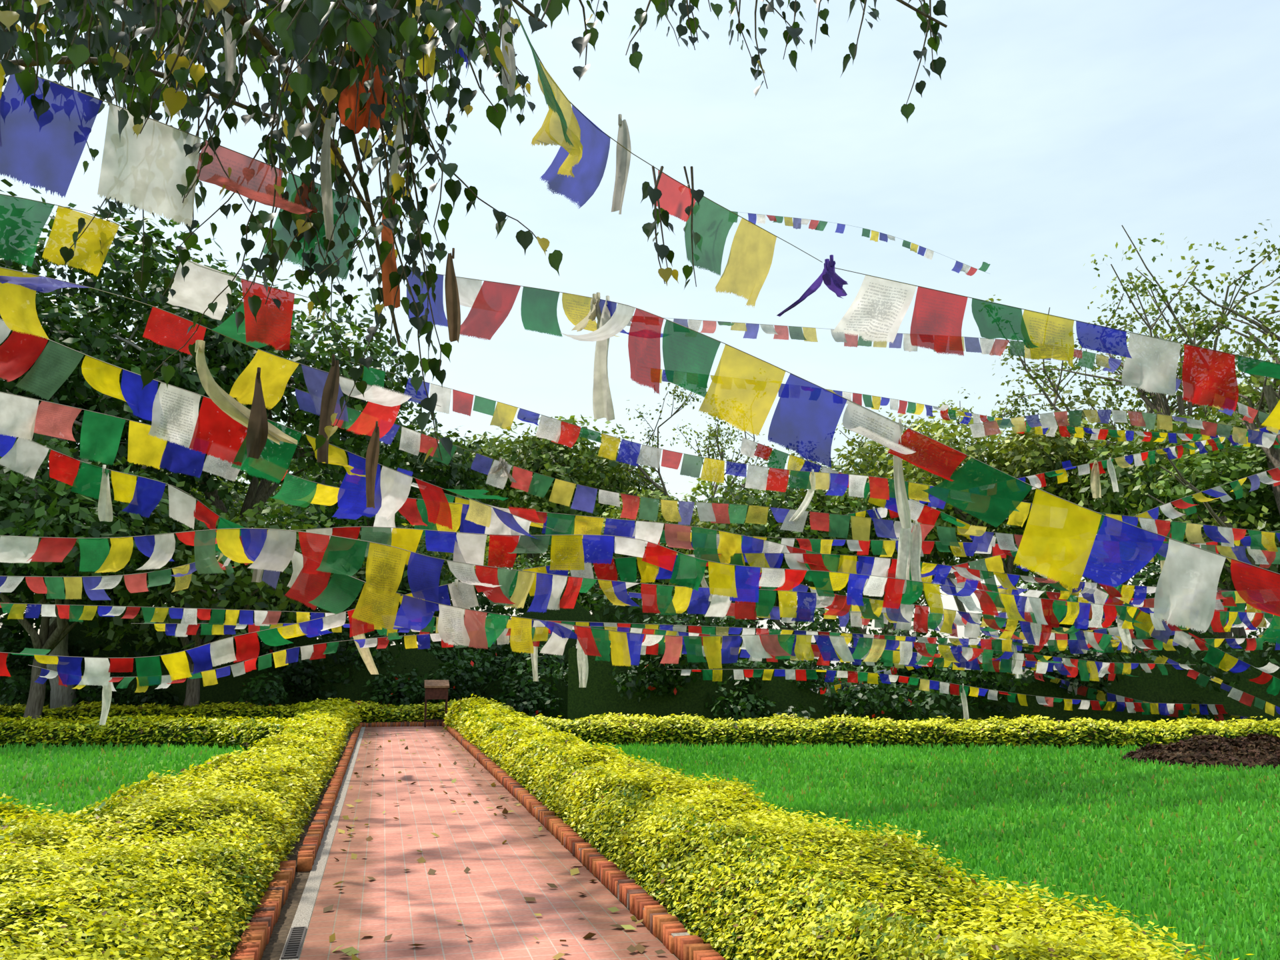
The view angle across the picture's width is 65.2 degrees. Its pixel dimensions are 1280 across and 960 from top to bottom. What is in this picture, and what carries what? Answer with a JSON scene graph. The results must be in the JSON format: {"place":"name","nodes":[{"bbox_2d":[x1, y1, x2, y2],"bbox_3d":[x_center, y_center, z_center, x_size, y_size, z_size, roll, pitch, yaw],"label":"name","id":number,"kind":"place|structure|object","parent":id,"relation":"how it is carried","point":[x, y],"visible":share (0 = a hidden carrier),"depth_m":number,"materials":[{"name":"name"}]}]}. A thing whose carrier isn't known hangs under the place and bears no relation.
{"place":"outdoors","nodes":[
{"label":"outdoors","id":0,"kind":"place"},
{"bbox_2d":[0,740,253,821],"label":"lawn","id":1,"kind":"structure","parent":0,"point":[65,760],"depth_m":15.54,"materials":[{"name":"green plant"}]},
{"bbox_2d":[130,525,443,568],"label":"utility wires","id":2,"kind":"object","parent":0,"point":[395,526],"visible":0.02,"depth_m":29.20,"materials":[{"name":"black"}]},
{"bbox_2d":[211,524,507,658],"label":"tree leaves","id":3,"kind":"object","parent":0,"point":[404,588],"depth_m":33.53,"materials":[{"name":"green plant"}]},
{"bbox_2d":[402,523,491,605],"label":"leaves","id":4,"kind":"object","parent":3,"relation":"attached to","point":[447,554],"depth_m":38.02,"materials":[{"name":"green plant"}]},
{"bbox_2d":[0,0,947,464],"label":"tree branches","id":5,"kind":"object","parent":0,"point":[299,36],"depth_m":4.88,"materials":[{"name":"green plant"}]},
{"bbox_2d":[298,726,678,959],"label":"path","id":6,"kind":"structure","parent":0,"point":[488,905],"depth_m":7.51,"materials":[{"name":"tile"}]},
{"bbox_2d":[424,688,447,727],"bbox_3d":[-5.445,6.063,26.689,0.590,1.020,0.393,3,-11,-14],"label":"sign stand","id":7,"kind":"object","parent":6,"relation":"on","point":[436,693],"visible":0.8,"depth_m":26.56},
{"bbox_2d":[424,680,449,687],"bbox_3d":[-5.443,5.462,26.793,0.640,0.200,0.460,3,-11,-14],"label":"sign box top","id":8,"kind":"object","parent":7,"relation":"attached to","point":[436,683],"visible":1,"depth_m":26.71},
{"bbox_2d":[323,728,665,959],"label":"fallen leaves","id":9,"kind":"object","parent":6,"relation":"on","point":[353,951],"depth_m":7.47,"materials":[{"name":"brown plant"}]},
{"bbox_2d":[484,424,661,614],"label":"tree leaves","id":10,"kind":"object","parent":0,"point":[605,467],"depth_m":69.02,"materials":[{"name":"green plant"}]},
{"bbox_2d":[0,669,1279,959],"bbox_3d":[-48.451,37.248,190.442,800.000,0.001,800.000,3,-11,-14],"label":"ground","id":11,"kind":"structure","parent":0,"point":[947,835],"depth_m":10.59,"materials":[{"name":"green plant"}]},
{"bbox_2d":[1,592,34,631],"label":"tree","id":12,"kind":"object","parent":11,"relation":"on","point":[18,623],"depth_m":74.19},
{"bbox_2d":[0,466,70,617],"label":"tree leaves","id":13,"kind":"object","parent":11,"relation":"on","point":[25,581],"depth_m":33.89,"materials":[{"name":"green plant"}]},
{"bbox_2d":[0,793,89,862],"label":"hedge","id":14,"kind":"object","parent":11,"relation":"on","point":[13,817],"depth_m":7.33,"materials":[{"name":"yellow plant"}]},
{"bbox_2d":[0,259,154,473],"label":"tree leaves","id":15,"kind":"object","parent":11,"relation":"on","point":[99,334],"visible":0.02,"depth_m":34.14,"materials":[{"name":"green plant"}]},
{"bbox_2d":[0,438,247,719],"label":"tree leaves","id":16,"kind":"object","parent":11,"relation":"on","point":[74,515],"depth_m":24.07,"materials":[{"name":"green plant"}]},
{"bbox_2d":[8,466,265,609],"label":"tree leaves","id":17,"kind":"object","parent":11,"relation":"on","point":[229,505],"visible":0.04,"depth_m":39.31,"materials":[{"name":"green plant"}]},
{"bbox_2d":[0,178,276,712],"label":"tree leaves","id":18,"kind":"object","parent":11,"relation":"on","point":[49,311],"depth_m":29.14,"materials":[{"name":"green plant"}]},
{"bbox_2d":[0,712,299,749],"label":"hedge","id":19,"kind":"object","parent":11,"relation":"on","point":[273,724],"depth_m":20.20,"materials":[{"name":"plant"}]},
{"bbox_2d":[69,439,243,522],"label":"tree leaves","id":20,"kind":"object","parent":11,"relation":"on","point":[219,485],"depth_m":77.99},
{"bbox_2d":[0,697,361,959],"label":"hedge","id":21,"kind":"object","parent":11,"relation":"on","point":[330,725],"depth_m":5.93,"materials":[{"name":"yellow plant"}]},
{"bbox_2d":[19,467,367,711],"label":"tree leaves","id":22,"kind":"object","parent":11,"relation":"on","point":[241,589],"depth_m":25.83,"materials":[{"name":"green plant"}]},
{"bbox_2d":[58,239,443,524],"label":"tree leaves","id":23,"kind":"object","parent":11,"relation":"on","point":[301,356],"depth_m":34.33,"materials":[{"name":"green plant"}]},
{"bbox_2d":[0,698,515,724],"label":"hedge","id":24,"kind":"object","parent":11,"relation":"on","point":[97,706],"depth_m":26.66,"materials":[{"name":"green plant"}]},
{"bbox_2d":[229,860,295,959],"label":"kerb","id":25,"kind":"structure","parent":11,"relation":"on","point":[255,937],"depth_m":5.96,"materials":[{"name":"brick"}]},
{"bbox_2d":[180,446,365,573],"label":"tree leaves","id":26,"kind":"object","parent":11,"relation":"on","point":[242,496],"depth_m":83.55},
{"bbox_2d":[0,557,674,691],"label":"shrub belt","id":27,"kind":"object","parent":11,"relation":"on","point":[577,613],"depth_m":33.09,"materials":[{"name":"green plant"}]},
{"bbox_2d":[236,422,506,636],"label":"tree leaves","id":28,"kind":"object","parent":11,"relation":"on","point":[447,477],"depth_m":52.17,"materials":[{"name":"green plant"}]},
{"bbox_2d":[291,515,524,607],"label":"tree leaves","id":29,"kind":"object","parent":11,"relation":"on","point":[487,543],"visible":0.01,"depth_m":80.73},
{"bbox_2d":[0,598,841,719],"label":"shrub","id":30,"kind":"object","parent":11,"relation":"on","point":[459,669],"depth_m":29.56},
{"bbox_2d":[261,728,674,959],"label":"path base","id":31,"kind":"object","parent":11,"relation":"on","point":[274,949],"depth_m":6.32,"materials":[{"name":"concrete"}]},
{"bbox_2d":[280,926,306,959],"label":"drain grate","id":32,"kind":"object","parent":31,"relation":"on","point":[293,947],"visible":0.98,"depth_m":5.71,"materials":[{"name":"grey metal"}]},
{"bbox_2d":[279,726,365,959],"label":"channel","id":33,"kind":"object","parent":31,"relation":"on","point":[303,915],"depth_m":8.25,"materials":[{"name":"grey concrete"}]},
{"bbox_2d":[296,722,361,871],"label":"kerb","id":34,"kind":"structure","parent":31,"relation":"on","point":[309,849],"depth_m":10.05,"materials":[{"name":"brick"}]},
{"bbox_2d":[361,721,441,727],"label":"kerb end","id":35,"kind":"structure","parent":31,"relation":"on","point":[404,724],"depth_m":26.73,"materials":[{"name":"brick"}]},
{"bbox_2d":[362,722,439,726],"bbox_3d":[-6.369,6.564,26.784,2.320,0.110,0.094,3,-11,-14],"label":"kerb end mortar","id":36,"kind":"object","parent":35,"relation":"attached to","point":[401,725],"visible":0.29,"depth_m":26.71,"materials":[{"name":"grey concrete"}]},
{"bbox_2d":[442,721,462,740],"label":"kerb","id":37,"kind":"structure","parent":31,"relation":"on","point":[455,733],"depth_m":23.16,"materials":[{"name":"brick"}]},
{"bbox_2d":[476,758,689,937],"bbox_3d":[-1.347,3.742,11.704,0.094,0.110,20.300,3,-11,-14],"label":"kerb mortar","id":38,"kind":"object","parent":31,"relation":"on","point":[679,934],"visible":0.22,"depth_m":6.59,"materials":[{"name":"beige concrete"}]},
{"bbox_2d":[458,736,725,959],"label":"kerb","id":39,"kind":"structure","parent":31,"relation":"on","point":[660,923],"depth_m":7.11,"materials":[{"name":"brick"}]},
{"bbox_2d":[200,730,750,959],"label":"bed soil","id":40,"kind":"structure","parent":11,"relation":"on","point":[296,848],"depth_m":8.79,"materials":[{"name":"brown soil"}]},
{"bbox_2d":[454,414,663,608],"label":"tree leaves","id":41,"kind":"object","parent":11,"relation":"on","point":[571,471],"depth_m":59.28,"materials":[{"name":"green plant"}]},
{"bbox_2d":[294,178,847,482],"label":"string knot bundles","id":42,"kind":"object","parent":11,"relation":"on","point":[832,279],"visible":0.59,"depth_m":6.14,"materials":[{"name":"fabric"}]},
{"bbox_2d":[484,441,670,612],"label":"tree leaves","id":43,"kind":"object","parent":11,"relation":"on","point":[657,481],"depth_m":81.86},
{"bbox_2d":[98,0,1165,724],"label":"hanging cloth strips","id":44,"kind":"object","parent":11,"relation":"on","point":[262,430],"visible":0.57,"depth_m":6.14,"materials":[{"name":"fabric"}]},
{"bbox_2d":[0,11,1279,727],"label":"prayer flags","id":45,"kind":"object","parent":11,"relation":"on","point":[1062,545],"visible":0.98,"depth_m":9.01,"materials":[{"name":"fabric"}]},
{"bbox_2d":[0,0,1279,717],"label":"prayer flag strings","id":46,"kind":"object","parent":11,"relation":"on","point":[634,442],"visible":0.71,"depth_m":9.90,"materials":[{"name":"grey"}]},
{"bbox_2d":[566,477,740,613],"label":"tree leaves","id":47,"kind":"object","parent":11,"relation":"on","point":[613,515],"depth_m":45.73,"materials":[{"name":"green plant"}]},
{"bbox_2d":[496,548,719,621],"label":"tree leaves","id":48,"kind":"object","parent":47,"relation":"attached to","point":[593,590],"depth_m":43.83,"materials":[{"name":"green plant"}]},
{"bbox_2d":[582,382,799,625],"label":"tree leaves","id":49,"kind":"object","parent":11,"relation":"on","point":[709,438],"depth_m":61.17,"materials":[{"name":"green plant"}]},
{"bbox_2d":[666,516,803,631],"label":"tree leaves","id":50,"kind":"object","parent":11,"relation":"on","point":[769,622],"depth_m":51.06,"materials":[{"name":"green plant"}]},
{"bbox_2d":[650,486,852,633],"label":"tree","id":51,"kind":"object","parent":11,"relation":"on","point":[701,525],"depth_m":41.74,"materials":[{"name":"green plant"}]},
{"bbox_2d":[700,478,846,629],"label":"tree leaves","id":52,"kind":"object","parent":11,"relation":"on","point":[717,497],"depth_m":78.07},
{"bbox_2d":[685,469,929,636],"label":"tree leaves","id":53,"kind":"object","parent":11,"relation":"on","point":[773,527],"depth_m":39.73,"materials":[{"name":"green plant"}]},
{"bbox_2d":[771,464,921,671],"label":"tree leaves","id":54,"kind":"object","parent":11,"relation":"on","point":[842,469],"depth_m":57.99,"materials":[{"name":"green plant"}]},
{"bbox_2d":[443,693,1253,959],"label":"hedge","id":55,"kind":"object","parent":11,"relation":"on","point":[985,907],"depth_m":5.54,"materials":[{"name":"yellow plant"}]},
{"bbox_2d":[764,450,1004,557],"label":"tree leaves","id":56,"kind":"object","parent":11,"relation":"on","point":[855,464],"visible":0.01,"depth_m":85.13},
{"bbox_2d":[790,412,1002,635],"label":"tree leaves","id":57,"kind":"object","parent":11,"relation":"on","point":[937,555],"depth_m":41.13,"materials":[{"name":"green plant"}]},
{"bbox_2d":[531,712,1279,747],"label":"cross hedge","id":58,"kind":"object","parent":11,"relation":"on","point":[1179,725],"depth_m":20.15,"materials":[{"name":"yellow plant"}]},
{"bbox_2d":[567,612,1279,728],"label":"shrub","id":59,"kind":"object","parent":11,"relation":"on","point":[599,694],"depth_m":23.00,"materials":[{"name":"green plant"}]},
{"bbox_2d":[583,556,1275,703],"bbox_3d":[19.060,4.657,27.431,41.563,5.375,5.584,-1,-11,3],"label":"shrub belt","id":60,"kind":"object","parent":11,"relation":"on","point":[1147,580],"depth_m":27.49,"materials":[{"name":"green plant"}]},
{"bbox_2d":[882,420,1008,645],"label":"tree","id":61,"kind":"object","parent":11,"relation":"on","point":[960,605],"depth_m":62.92,"materials":[{"name":"brown wood"}]},
{"bbox_2d":[867,385,1137,628],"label":"tree leaves","id":62,"kind":"object","parent":11,"relation":"on","point":[1029,461],"depth_m":36.12,"materials":[{"name":"green plant"}]},
{"bbox_2d":[941,450,1085,598],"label":"tree leaves","id":63,"kind":"object","parent":11,"relation":"on","point":[1018,585],"depth_m":89.75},
{"bbox_2d":[967,436,1090,595],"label":"tree leaves","id":64,"kind":"object","parent":11,"relation":"on","point":[1005,524],"depth_m":55.19,"materials":[{"name":"green plant"}]},
{"bbox_2d":[972,408,1243,594],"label":"tree leaves","id":65,"kind":"object","parent":11,"relation":"on","point":[1015,530],"depth_m":34.53,"materials":[{"name":"green plant"}]},
{"bbox_2d":[1082,406,1215,634],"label":"tree","id":66,"kind":"object","parent":11,"relation":"on","point":[1209,630],"depth_m":72.59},
{"bbox_2d":[1072,388,1279,637],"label":"tree leaves","id":67,"kind":"object","parent":11,"relation":"on","point":[1239,465],"depth_m":29.00,"materials":[{"name":"green plant"}]},
{"bbox_2d":[1085,750,1277,771],"bbox_3d":[10.251,4.767,17.057,5.650,0.099,4.380,3,-11,-14],"label":"leaf pile spill","id":68,"kind":"object","parent":11,"relation":"on","point":[1181,763],"visible":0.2,"depth_m":16.19,"materials":[{"name":"brown plant"}]},
{"bbox_2d":[1088,261,1279,611],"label":"tree leaves","id":69,"kind":"object","parent":11,"relation":"on","point":[1248,387],"depth_m":27.64,"materials":[{"name":"green plant"}]},
{"bbox_2d":[1122,732,1279,768],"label":"leaf pile","id":70,"kind":"object","parent":11,"relation":"on","point":[1231,747],"depth_m":16.52,"materials":[{"name":"brown plant"}]},
{"bbox_2d":[1179,378,1279,567],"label":"tree leaves","id":71,"kind":"object","parent":11,"relation":"on","point":[1213,411],"depth_m":33.03,"materials":[{"name":"green plant"}]},
{"bbox_2d":[1197,384,1278,567],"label":"tree leaves","id":72,"kind":"object","parent":11,"relation":"on","point":[1213,418],"depth_m":45.90,"materials":[{"name":"green plant"}]},
{"bbox_2d":[0,0,1279,669],"label":"sky","id":73,"kind":"structure","parent":0,"point":[1049,128],"materials":[{"name":"white"}]},
{"bbox_2d":[785,387,1051,639],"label":"tree leaves","id":74,"kind":"object","parent":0,"point":[994,413],"depth_m":52.08,"materials":[{"name":"green plant"}]},
{"bbox_2d":[986,300,1265,623],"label":"tree leaves","id":75,"kind":"object","parent":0,"point":[1227,347],"depth_m":44.35,"materials":[{"name":"green plant"}]},
{"bbox_2d":[985,219,1279,643],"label":"tree leaves","id":76,"kind":"object","parent":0,"point":[1151,286],"depth_m":36.68,"materials":[{"name":"green plant"}]}
]}

